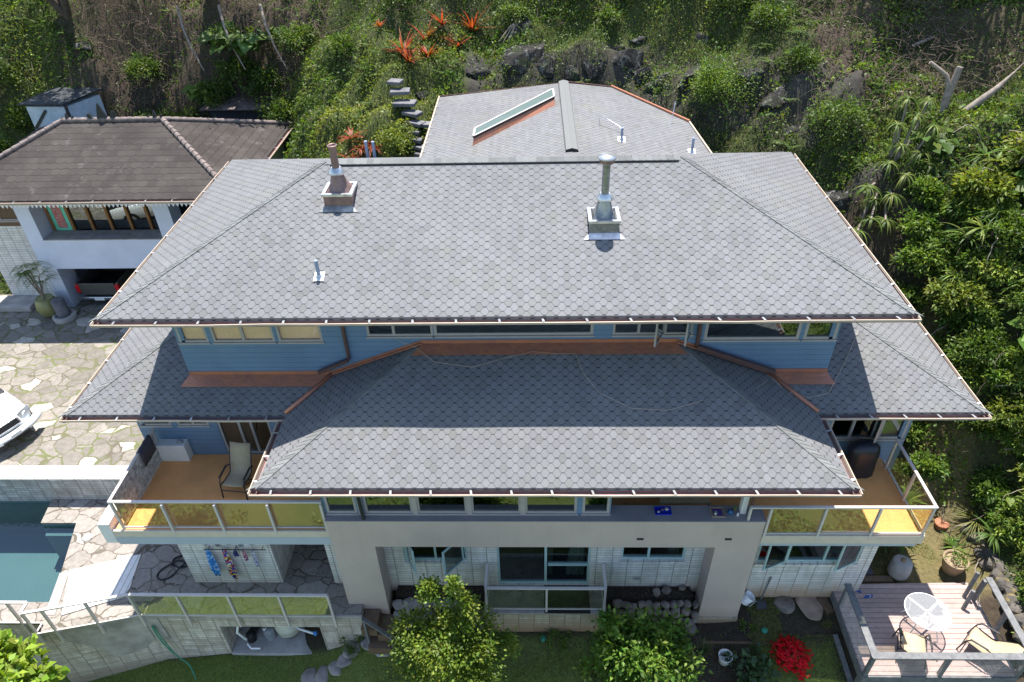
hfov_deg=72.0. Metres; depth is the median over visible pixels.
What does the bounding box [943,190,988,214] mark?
arching plant
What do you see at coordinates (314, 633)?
pipe run
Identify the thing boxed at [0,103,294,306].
brown roof house
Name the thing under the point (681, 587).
rock
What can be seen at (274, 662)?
lawn grass
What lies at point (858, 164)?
hillside ferns
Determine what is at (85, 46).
lava rock
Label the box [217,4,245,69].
bare stem
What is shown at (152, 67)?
shrub
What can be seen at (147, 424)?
window
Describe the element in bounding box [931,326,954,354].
shrub
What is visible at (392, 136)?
shrub
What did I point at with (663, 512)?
blue tray
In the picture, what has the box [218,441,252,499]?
sling chair
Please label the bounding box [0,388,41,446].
white suv
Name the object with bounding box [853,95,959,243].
drooping rosette tree
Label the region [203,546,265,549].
clothes rod
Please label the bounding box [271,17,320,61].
shrub
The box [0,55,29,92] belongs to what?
shrub
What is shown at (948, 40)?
dead brush
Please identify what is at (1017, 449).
shrub
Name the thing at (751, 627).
shrub
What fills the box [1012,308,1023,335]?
shrub
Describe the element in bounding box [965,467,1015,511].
shrub
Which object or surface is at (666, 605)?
rubble wall
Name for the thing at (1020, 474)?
shrub
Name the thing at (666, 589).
rock
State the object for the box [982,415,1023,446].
shrub
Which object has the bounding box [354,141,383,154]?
bromeliad
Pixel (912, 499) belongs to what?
ginger plant
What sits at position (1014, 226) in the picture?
shrub
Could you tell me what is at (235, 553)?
swim goggles
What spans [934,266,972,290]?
arching plant
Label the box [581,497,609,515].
window
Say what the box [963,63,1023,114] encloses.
cut branch
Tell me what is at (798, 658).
red flower bush
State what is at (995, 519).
shrub
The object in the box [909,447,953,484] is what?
shrub
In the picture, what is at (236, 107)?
lean to
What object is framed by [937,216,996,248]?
arching plant
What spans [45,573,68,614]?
coping slab
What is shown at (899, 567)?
ceramic drum
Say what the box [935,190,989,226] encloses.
shrub
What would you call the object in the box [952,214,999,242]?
arching plant
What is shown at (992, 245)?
dry vines
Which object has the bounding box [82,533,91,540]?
skimmer lid
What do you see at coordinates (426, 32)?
bromeliad
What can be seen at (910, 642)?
sling chair
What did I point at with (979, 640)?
sling chair
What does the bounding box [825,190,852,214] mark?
lava rock
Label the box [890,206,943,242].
shrub
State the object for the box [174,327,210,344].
window
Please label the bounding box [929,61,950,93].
cut branch
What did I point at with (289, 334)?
window
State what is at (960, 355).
shrub
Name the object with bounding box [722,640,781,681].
shrub
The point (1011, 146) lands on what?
shrub
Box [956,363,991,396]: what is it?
shrub
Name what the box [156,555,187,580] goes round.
black hose
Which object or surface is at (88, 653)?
terrace wall
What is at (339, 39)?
shrub
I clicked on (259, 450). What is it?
sliding door
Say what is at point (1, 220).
window
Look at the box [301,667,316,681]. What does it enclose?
stepping stone
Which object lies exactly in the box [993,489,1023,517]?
shrub
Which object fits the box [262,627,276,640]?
grey drum
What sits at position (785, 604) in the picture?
rock
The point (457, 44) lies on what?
bromeliad
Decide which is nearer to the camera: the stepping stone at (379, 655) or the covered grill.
the covered grill
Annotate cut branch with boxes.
[911,34,936,47]
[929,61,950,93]
[939,66,963,115]
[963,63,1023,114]
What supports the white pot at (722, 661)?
on the ground at (924, 570)
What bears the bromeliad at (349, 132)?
on the ground at (924, 570)
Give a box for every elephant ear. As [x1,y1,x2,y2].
[182,81,233,99]
[195,20,288,55]
[909,122,958,153]
[978,480,1023,506]
[1006,316,1023,349]
[1014,169,1023,193]
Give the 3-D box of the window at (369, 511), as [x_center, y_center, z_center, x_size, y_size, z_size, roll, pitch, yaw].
[-2.906,3.554,16.311,1.200,1.325,0.135,0,37,2]
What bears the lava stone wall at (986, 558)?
on the ground at (924, 570)
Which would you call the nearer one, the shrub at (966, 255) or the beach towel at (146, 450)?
the beach towel at (146, 450)
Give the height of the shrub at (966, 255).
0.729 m
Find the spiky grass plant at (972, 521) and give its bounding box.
[942,500,1002,544]
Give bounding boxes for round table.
[900,592,951,641]
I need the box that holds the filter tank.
[274,627,301,638]
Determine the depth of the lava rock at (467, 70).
27.12 m
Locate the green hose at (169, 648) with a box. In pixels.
[151,625,196,678]
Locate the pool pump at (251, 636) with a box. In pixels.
[236,627,260,649]
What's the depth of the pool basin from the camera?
21.82 m
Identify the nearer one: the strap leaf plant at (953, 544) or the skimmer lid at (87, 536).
the strap leaf plant at (953, 544)
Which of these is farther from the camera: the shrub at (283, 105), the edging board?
the shrub at (283, 105)
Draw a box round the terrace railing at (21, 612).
[0,593,337,643]
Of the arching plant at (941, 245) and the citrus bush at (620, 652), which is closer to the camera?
the citrus bush at (620, 652)
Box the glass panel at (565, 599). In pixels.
[544,585,590,613]
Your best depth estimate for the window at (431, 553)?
18.31 m
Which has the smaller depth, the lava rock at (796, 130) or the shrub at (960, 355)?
the shrub at (960, 355)
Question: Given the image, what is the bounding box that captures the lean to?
[200,97,276,119]
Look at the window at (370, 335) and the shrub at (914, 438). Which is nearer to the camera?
the window at (370, 335)
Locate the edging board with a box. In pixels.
[833,634,852,681]
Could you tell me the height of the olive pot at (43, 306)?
2.381 m
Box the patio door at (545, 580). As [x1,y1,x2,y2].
[497,547,590,583]
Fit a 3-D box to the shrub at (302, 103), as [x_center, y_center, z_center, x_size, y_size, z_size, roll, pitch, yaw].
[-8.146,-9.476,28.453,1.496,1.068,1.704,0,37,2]
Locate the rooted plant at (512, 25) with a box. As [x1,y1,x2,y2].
[499,6,533,41]
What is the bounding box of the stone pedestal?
[50,297,77,323]
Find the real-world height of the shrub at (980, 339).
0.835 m
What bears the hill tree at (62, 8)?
on the ground at (924, 570)
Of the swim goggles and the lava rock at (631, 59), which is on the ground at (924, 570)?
the lava rock at (631, 59)
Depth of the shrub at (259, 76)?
30.65 m
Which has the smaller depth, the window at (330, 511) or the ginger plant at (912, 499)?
the window at (330, 511)
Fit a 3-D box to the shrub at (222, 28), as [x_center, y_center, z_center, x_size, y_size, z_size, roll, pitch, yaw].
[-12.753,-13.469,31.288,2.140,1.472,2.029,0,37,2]
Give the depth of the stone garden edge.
18.75 m
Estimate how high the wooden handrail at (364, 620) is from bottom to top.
1.467 m
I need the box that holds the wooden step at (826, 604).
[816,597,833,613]
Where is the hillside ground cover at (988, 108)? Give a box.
[0,0,1023,597]
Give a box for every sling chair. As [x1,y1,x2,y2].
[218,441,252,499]
[892,627,937,668]
[956,623,1023,669]
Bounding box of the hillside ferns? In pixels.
[0,0,1023,389]
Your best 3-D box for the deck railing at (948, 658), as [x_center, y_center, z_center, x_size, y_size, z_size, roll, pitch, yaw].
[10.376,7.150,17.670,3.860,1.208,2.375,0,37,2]
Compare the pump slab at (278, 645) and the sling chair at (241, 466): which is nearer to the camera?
the sling chair at (241, 466)
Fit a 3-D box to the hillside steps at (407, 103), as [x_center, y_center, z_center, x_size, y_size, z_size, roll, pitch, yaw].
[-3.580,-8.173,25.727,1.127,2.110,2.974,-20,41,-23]
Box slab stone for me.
[795,597,823,620]
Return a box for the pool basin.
[0,501,75,624]
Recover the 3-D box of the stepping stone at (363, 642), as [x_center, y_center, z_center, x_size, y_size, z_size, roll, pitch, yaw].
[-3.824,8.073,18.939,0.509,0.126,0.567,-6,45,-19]
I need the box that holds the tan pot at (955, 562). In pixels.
[942,549,969,576]
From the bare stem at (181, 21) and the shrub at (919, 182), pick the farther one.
the bare stem at (181, 21)
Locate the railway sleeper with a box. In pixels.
[861,576,892,583]
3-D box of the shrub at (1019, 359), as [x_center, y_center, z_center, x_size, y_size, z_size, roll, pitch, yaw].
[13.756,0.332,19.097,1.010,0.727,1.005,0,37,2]
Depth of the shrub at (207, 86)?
31.21 m
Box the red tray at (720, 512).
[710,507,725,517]
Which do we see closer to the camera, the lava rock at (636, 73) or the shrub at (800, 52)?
the shrub at (800, 52)
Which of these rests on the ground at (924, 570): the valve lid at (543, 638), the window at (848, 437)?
the valve lid at (543, 638)
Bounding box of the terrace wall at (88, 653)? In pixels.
[0,606,364,681]
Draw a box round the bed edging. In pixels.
[702,641,790,644]
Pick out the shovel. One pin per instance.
(761, 604)
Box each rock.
[73,41,92,50]
[416,91,429,99]
[464,61,495,79]
[465,66,474,76]
[497,60,504,72]
[502,43,544,75]
[514,16,533,35]
[536,54,554,79]
[564,65,579,81]
[581,58,607,82]
[612,49,643,73]
[614,45,625,50]
[629,35,647,44]
[633,66,654,86]
[642,72,674,93]
[652,588,660,596]
[661,585,671,594]
[677,64,699,92]
[678,584,685,590]
[694,32,708,42]
[736,67,764,90]
[757,83,791,109]
[773,596,794,613]
[782,126,799,137]
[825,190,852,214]
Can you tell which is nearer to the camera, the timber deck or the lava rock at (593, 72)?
the timber deck
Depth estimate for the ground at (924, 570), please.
24.55 m
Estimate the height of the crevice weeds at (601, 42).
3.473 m
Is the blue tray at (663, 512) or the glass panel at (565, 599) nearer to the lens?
the blue tray at (663, 512)
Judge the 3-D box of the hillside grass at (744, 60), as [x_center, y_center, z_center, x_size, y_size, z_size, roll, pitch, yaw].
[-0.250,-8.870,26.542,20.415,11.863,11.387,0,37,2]
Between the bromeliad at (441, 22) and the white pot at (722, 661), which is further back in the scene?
the bromeliad at (441, 22)
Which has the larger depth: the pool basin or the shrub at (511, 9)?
the shrub at (511, 9)
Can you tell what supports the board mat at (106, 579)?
on the patio
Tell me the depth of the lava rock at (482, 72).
27.23 m
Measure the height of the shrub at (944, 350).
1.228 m
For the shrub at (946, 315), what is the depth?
20.18 m
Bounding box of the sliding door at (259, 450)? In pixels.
[217,422,271,452]
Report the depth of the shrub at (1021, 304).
19.01 m
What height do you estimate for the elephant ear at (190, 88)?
0.751 m
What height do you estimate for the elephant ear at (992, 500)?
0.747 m
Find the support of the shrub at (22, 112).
on the ground at (924, 570)
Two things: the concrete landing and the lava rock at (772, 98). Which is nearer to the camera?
the concrete landing
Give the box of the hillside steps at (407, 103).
[387,78,430,156]
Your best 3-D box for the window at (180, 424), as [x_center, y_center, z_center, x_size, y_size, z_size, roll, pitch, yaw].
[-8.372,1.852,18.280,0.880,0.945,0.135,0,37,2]
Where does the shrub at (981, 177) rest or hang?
on the ground at (924, 570)
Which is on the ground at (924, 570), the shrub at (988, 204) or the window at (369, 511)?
the shrub at (988, 204)
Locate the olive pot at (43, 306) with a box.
[9,260,66,318]
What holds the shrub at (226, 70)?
on the ground at (924, 570)
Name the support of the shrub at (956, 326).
on the ground at (924, 570)
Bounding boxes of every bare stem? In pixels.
[176,5,203,70]
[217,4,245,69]
[259,4,286,68]
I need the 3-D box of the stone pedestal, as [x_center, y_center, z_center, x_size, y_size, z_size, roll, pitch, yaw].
[-17.758,-1.258,27.783,0.880,0.860,0.880,0,37,2]
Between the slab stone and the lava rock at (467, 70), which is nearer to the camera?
the slab stone
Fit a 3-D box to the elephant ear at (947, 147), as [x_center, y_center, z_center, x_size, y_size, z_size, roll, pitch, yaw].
[13.131,-6.156,21.757,1.315,0.725,1.808,0,37,2]
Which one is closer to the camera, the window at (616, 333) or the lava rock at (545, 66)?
the window at (616, 333)
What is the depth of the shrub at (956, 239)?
20.47 m
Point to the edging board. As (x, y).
(843, 659)
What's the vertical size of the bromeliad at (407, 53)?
0.867 m
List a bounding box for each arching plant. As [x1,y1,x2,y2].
[916,232,968,252]
[931,296,965,319]
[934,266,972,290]
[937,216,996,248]
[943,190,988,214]
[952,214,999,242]
[964,141,1006,169]
[969,515,1016,555]
[977,215,1008,235]
[978,204,1015,225]
[980,149,1014,168]
[997,256,1023,292]
[1006,148,1023,162]
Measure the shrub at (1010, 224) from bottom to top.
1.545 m
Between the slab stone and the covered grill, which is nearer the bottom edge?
the slab stone
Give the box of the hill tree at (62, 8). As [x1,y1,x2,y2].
[46,0,71,19]
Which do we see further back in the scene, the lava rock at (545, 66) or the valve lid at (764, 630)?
the lava rock at (545, 66)
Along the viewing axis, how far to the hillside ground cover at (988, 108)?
26.04 m
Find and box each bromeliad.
[336,127,378,157]
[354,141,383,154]
[375,18,384,29]
[387,28,418,57]
[396,40,423,62]
[407,17,440,39]
[415,42,439,57]
[426,6,450,29]
[441,32,470,47]
[451,7,497,31]
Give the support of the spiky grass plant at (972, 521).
on the ground at (924, 570)
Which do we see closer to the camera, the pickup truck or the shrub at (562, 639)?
the shrub at (562, 639)
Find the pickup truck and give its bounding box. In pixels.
[74,268,136,299]
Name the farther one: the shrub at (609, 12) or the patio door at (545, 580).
the shrub at (609, 12)
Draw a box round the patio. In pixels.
[0,500,362,631]
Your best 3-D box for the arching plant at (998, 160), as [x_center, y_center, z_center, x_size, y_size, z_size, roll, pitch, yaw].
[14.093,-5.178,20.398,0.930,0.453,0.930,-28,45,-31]
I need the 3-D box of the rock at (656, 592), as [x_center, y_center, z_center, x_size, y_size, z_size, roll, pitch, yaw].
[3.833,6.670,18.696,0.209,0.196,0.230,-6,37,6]
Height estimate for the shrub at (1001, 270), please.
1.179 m
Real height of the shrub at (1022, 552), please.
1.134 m
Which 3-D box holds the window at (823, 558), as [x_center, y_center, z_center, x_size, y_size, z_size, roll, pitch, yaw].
[7.563,5.189,17.843,2.580,1.150,0.100,0,37,2]
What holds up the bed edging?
on the ground at (924, 570)
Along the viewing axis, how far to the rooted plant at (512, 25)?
27.71 m
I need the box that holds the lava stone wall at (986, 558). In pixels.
[956,513,1023,641]
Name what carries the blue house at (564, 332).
on the ground at (924, 570)
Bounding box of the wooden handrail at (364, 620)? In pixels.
[361,617,396,651]
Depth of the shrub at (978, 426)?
19.50 m
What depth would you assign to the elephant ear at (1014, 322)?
18.97 m
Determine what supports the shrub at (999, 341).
on the ground at (924, 570)
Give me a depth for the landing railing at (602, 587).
17.89 m
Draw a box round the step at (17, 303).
[0,295,38,311]
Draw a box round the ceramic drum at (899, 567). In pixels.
[887,554,912,580]
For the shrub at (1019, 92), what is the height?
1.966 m
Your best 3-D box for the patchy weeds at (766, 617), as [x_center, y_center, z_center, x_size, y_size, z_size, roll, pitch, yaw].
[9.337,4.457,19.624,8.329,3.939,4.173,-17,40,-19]
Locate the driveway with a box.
[0,294,143,464]
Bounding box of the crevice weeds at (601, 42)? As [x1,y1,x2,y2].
[472,21,860,172]
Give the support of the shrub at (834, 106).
on the ground at (924, 570)
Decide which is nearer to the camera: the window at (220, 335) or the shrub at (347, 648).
the window at (220, 335)
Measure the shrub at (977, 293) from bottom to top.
1.379 m
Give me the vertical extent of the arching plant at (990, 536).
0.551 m
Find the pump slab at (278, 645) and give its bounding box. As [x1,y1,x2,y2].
[232,627,311,655]
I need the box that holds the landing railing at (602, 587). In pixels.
[484,563,606,611]
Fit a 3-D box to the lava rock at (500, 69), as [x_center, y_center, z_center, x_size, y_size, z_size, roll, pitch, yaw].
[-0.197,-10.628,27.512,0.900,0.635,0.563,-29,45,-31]
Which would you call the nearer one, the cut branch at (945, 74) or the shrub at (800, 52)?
the cut branch at (945, 74)
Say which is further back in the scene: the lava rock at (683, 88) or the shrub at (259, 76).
the shrub at (259, 76)
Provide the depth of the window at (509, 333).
16.51 m
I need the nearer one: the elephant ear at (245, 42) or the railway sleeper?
the railway sleeper
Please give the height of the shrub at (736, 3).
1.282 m
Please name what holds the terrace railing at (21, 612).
on the terrace wall at (88, 653)
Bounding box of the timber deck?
[830,583,1017,681]
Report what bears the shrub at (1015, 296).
on the ground at (924, 570)
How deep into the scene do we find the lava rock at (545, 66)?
27.06 m
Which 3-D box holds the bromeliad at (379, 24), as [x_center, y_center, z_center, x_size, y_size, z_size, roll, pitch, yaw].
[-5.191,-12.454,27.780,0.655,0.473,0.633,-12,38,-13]
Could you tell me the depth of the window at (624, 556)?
18.20 m
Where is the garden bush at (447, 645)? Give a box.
[380,573,524,681]
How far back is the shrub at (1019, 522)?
18.73 m
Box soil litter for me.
[389,586,830,679]
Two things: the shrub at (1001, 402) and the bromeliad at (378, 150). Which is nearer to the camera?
the shrub at (1001, 402)
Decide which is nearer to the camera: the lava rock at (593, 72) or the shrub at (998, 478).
the shrub at (998, 478)
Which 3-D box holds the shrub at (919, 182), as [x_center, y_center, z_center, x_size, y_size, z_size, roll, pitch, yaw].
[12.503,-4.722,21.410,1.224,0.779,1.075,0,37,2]
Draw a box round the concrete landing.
[484,585,605,631]
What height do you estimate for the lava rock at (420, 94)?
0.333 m
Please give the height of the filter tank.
0.840 m
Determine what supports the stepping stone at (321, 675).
on the ground at (924, 570)
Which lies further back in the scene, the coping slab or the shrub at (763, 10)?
the shrub at (763, 10)
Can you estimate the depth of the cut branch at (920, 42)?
23.95 m
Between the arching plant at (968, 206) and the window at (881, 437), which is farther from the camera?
the arching plant at (968, 206)
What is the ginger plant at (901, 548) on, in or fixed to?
on the ground at (924, 570)
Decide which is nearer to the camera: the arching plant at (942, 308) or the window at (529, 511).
the window at (529, 511)
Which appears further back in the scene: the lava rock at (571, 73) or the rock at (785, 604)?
the lava rock at (571, 73)
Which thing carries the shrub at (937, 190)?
on the ground at (924, 570)
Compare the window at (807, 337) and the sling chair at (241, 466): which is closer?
the window at (807, 337)
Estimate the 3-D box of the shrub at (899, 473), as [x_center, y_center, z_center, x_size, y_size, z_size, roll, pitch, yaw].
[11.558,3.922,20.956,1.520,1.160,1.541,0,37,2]
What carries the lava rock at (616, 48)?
on the ground at (924, 570)
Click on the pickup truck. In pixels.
(101, 281)
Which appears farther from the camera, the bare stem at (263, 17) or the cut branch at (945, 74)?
the bare stem at (263, 17)
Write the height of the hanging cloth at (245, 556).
0.401 m
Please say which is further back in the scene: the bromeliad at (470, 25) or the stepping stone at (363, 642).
the bromeliad at (470, 25)
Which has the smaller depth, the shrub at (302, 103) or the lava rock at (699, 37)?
the lava rock at (699, 37)
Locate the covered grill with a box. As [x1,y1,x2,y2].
[845,439,880,478]
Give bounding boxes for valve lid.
[540,635,545,641]
[761,627,767,633]
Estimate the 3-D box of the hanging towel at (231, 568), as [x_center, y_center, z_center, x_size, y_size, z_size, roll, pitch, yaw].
[-7.410,5.889,18.526,0.227,1.260,0.055,0,37,2]
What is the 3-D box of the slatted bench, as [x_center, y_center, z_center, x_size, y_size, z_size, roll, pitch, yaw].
[4.204,3.879,17.334,1.250,0.356,0.520,0,37,2]
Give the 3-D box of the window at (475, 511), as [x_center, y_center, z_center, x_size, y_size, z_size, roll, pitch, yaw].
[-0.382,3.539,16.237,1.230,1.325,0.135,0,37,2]
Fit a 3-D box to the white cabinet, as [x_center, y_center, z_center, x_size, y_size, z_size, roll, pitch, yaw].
[-9.033,2.925,18.886,0.770,0.597,0.270,0,37,2]
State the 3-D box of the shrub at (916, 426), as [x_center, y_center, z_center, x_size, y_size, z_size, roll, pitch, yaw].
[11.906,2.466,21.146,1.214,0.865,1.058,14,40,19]
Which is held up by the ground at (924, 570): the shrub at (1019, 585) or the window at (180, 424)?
the shrub at (1019, 585)
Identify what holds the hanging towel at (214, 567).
hanging from the clothes rod
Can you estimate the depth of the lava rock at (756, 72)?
24.61 m
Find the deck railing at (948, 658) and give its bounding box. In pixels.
[837,571,1023,677]
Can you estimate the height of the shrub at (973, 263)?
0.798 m
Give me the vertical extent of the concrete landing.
0.918 m
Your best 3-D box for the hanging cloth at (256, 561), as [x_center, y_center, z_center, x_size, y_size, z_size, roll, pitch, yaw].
[-6.677,5.665,18.339,0.130,0.631,0.055,0,37,2]
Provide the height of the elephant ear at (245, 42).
1.159 m
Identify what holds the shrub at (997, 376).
on the ground at (924, 570)
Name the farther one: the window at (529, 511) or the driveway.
the driveway
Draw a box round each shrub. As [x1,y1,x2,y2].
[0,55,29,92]
[0,93,34,133]
[0,133,14,153]
[120,50,166,86]
[136,104,177,116]
[169,101,207,117]
[188,73,235,116]
[198,20,242,57]
[211,52,258,98]
[239,65,285,99]
[247,92,296,125]
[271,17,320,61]
[292,92,325,116]
[324,31,356,58]
[338,634,365,658]
[371,121,418,155]
[379,0,415,7]
[500,0,534,25]
[538,627,572,651]
[595,3,622,29]
[677,53,753,121]
[692,632,714,656]
[707,0,751,14]
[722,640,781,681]
[737,618,756,633]
[742,0,797,30]
[777,41,827,72]
[800,91,882,146]
[888,230,952,277]
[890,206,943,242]
[891,454,922,492]
[897,280,929,319]
[903,420,919,448]
[904,174,946,196]
[908,420,927,439]
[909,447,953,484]
[910,178,950,209]
[911,247,960,280]
[922,262,1003,331]
[929,296,976,329]
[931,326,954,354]
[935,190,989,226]
[935,242,971,263]
[937,304,974,335]
[938,338,980,376]
[940,224,978,251]
[943,320,1016,375]
[947,154,1022,213]
[950,347,989,370]
[952,246,1002,270]
[954,413,995,443]
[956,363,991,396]
[959,323,1002,355]
[961,298,1008,327]
[964,186,1019,221]
[964,252,1008,282]
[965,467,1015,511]
[967,250,1023,292]
[968,202,1023,257]
[969,466,1010,494]
[976,383,1023,435]
[979,361,1022,393]
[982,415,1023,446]
[984,501,1023,539]
[985,401,1020,427]
[992,125,1023,171]
[992,519,1023,549]
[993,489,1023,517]
[996,283,1023,310]
[998,431,1023,457]
[998,502,1023,538]
[1000,215,1023,242]
[1001,341,1023,367]
[1001,363,1023,393]
[1003,280,1023,315]
[1007,462,1023,507]
[1012,79,1023,103]
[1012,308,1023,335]
[1014,544,1023,568]
[1014,570,1023,604]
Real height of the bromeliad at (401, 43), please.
1.006 m
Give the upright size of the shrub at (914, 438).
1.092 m
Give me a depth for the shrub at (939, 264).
20.69 m
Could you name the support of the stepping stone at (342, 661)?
on the ground at (924, 570)
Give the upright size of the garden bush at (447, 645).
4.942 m
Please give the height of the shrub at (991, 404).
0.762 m
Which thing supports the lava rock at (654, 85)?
on the ground at (924, 570)
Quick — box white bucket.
[741,590,755,605]
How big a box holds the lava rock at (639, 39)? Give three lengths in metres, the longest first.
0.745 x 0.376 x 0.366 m
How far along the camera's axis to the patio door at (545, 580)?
18.93 m
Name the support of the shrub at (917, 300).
on the ground at (924, 570)
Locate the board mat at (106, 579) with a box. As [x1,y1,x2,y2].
[61,554,140,615]
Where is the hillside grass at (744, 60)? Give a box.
[284,0,800,158]
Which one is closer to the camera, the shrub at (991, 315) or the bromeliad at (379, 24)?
the shrub at (991, 315)
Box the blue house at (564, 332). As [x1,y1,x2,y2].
[58,80,993,622]
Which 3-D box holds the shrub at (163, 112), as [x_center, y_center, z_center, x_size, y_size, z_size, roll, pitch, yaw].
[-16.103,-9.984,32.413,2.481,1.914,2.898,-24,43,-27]
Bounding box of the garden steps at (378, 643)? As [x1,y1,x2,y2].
[361,609,395,653]
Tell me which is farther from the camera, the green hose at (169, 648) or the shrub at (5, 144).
the shrub at (5, 144)
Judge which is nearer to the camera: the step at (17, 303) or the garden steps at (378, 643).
the garden steps at (378, 643)
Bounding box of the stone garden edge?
[392,596,483,630]
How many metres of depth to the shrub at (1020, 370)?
18.86 m
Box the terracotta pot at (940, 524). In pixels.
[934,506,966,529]
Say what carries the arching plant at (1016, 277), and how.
on the ground at (924, 570)
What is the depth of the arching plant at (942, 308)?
20.41 m
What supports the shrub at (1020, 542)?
on the ground at (924, 570)
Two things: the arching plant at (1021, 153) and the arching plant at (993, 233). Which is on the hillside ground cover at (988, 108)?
the arching plant at (993, 233)
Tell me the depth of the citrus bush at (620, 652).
16.27 m
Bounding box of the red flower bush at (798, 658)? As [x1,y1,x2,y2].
[769,634,813,681]
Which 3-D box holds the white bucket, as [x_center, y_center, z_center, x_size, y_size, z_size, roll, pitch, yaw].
[6.290,6.905,18.792,0.407,0.403,0.420,0,37,2]
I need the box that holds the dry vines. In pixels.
[931,125,1023,609]
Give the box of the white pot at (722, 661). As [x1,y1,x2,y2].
[718,649,732,665]
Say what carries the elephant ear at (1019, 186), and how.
on the ground at (924, 570)
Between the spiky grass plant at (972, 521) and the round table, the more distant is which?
the spiky grass plant at (972, 521)
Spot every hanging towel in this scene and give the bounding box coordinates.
[205,550,220,575]
[222,549,237,579]
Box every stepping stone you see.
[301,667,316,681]
[314,665,327,681]
[328,660,340,675]
[337,653,351,667]
[343,641,359,658]
[360,636,369,650]
[375,654,390,656]
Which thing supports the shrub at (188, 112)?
on the ground at (924, 570)
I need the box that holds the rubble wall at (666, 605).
[612,599,699,633]
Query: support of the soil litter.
on the ground at (924, 570)
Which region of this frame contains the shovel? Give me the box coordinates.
[756,577,771,608]
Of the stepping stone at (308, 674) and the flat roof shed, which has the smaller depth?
the stepping stone at (308, 674)
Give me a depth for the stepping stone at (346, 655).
18.89 m
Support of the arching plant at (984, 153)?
on the ground at (924, 570)
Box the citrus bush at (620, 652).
[572,604,712,681]
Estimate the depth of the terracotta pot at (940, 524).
20.16 m
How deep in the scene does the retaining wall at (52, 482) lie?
21.41 m
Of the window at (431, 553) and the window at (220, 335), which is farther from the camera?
the window at (431, 553)
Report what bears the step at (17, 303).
on the driveway
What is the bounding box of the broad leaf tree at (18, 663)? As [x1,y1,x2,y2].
[0,628,69,681]
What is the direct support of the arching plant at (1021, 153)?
on the ground at (924, 570)
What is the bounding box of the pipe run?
[296,627,316,635]
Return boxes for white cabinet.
[156,439,193,460]
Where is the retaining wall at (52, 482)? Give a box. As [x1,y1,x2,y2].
[0,465,128,500]
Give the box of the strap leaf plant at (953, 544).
[940,530,974,555]
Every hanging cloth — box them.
[242,550,248,560]
[251,550,259,565]
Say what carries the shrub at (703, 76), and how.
on the ground at (924, 570)
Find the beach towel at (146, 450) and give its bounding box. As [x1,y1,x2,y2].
[136,435,155,466]
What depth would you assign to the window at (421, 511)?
16.61 m
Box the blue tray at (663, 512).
[654,506,671,514]
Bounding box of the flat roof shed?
[17,87,106,128]
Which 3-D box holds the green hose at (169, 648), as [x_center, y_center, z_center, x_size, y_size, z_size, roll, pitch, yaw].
[-9.048,8.353,18.989,1.147,1.602,0.178,20,42,26]
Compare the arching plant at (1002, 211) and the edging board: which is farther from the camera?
the arching plant at (1002, 211)
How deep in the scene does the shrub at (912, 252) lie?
20.91 m
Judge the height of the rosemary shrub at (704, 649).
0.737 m
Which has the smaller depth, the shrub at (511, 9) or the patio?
the patio
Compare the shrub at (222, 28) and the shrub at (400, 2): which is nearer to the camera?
the shrub at (400, 2)
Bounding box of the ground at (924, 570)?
[0,0,1023,681]
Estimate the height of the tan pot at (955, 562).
0.805 m
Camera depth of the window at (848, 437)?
18.11 m
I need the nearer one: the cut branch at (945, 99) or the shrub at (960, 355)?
the shrub at (960, 355)
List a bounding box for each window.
[0,217,18,221]
[139,422,172,426]
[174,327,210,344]
[177,422,210,426]
[209,327,276,344]
[275,326,324,343]
[323,497,358,514]
[362,497,414,514]
[366,326,432,338]
[403,547,466,559]
[416,497,468,514]
[433,324,594,337]
[470,497,521,514]
[524,497,577,515]
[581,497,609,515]
[611,324,693,336]
[621,547,685,558]
[702,323,802,341]
[756,546,863,560]
[801,323,839,341]
[831,420,875,440]
[876,420,910,440]
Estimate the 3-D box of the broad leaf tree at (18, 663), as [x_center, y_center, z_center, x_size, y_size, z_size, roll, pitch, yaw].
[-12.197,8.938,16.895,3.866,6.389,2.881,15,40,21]
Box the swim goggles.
[233,550,238,556]
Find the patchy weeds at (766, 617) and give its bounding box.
[745,422,965,647]
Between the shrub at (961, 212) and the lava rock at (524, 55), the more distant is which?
the lava rock at (524, 55)
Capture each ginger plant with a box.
[879,544,922,553]
[902,482,926,519]
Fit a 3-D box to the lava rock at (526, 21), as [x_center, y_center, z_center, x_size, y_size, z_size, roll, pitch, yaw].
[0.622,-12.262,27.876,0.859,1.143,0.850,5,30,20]
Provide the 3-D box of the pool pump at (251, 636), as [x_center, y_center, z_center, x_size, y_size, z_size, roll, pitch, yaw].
[-7.227,7.823,19.674,0.485,1.219,1.090,0,37,2]
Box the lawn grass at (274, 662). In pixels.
[66,633,845,681]
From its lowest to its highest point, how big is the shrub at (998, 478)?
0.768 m
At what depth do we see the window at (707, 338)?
16.45 m
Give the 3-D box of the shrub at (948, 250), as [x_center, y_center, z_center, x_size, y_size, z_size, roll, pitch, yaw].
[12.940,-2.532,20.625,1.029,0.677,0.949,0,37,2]
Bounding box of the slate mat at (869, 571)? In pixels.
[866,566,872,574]

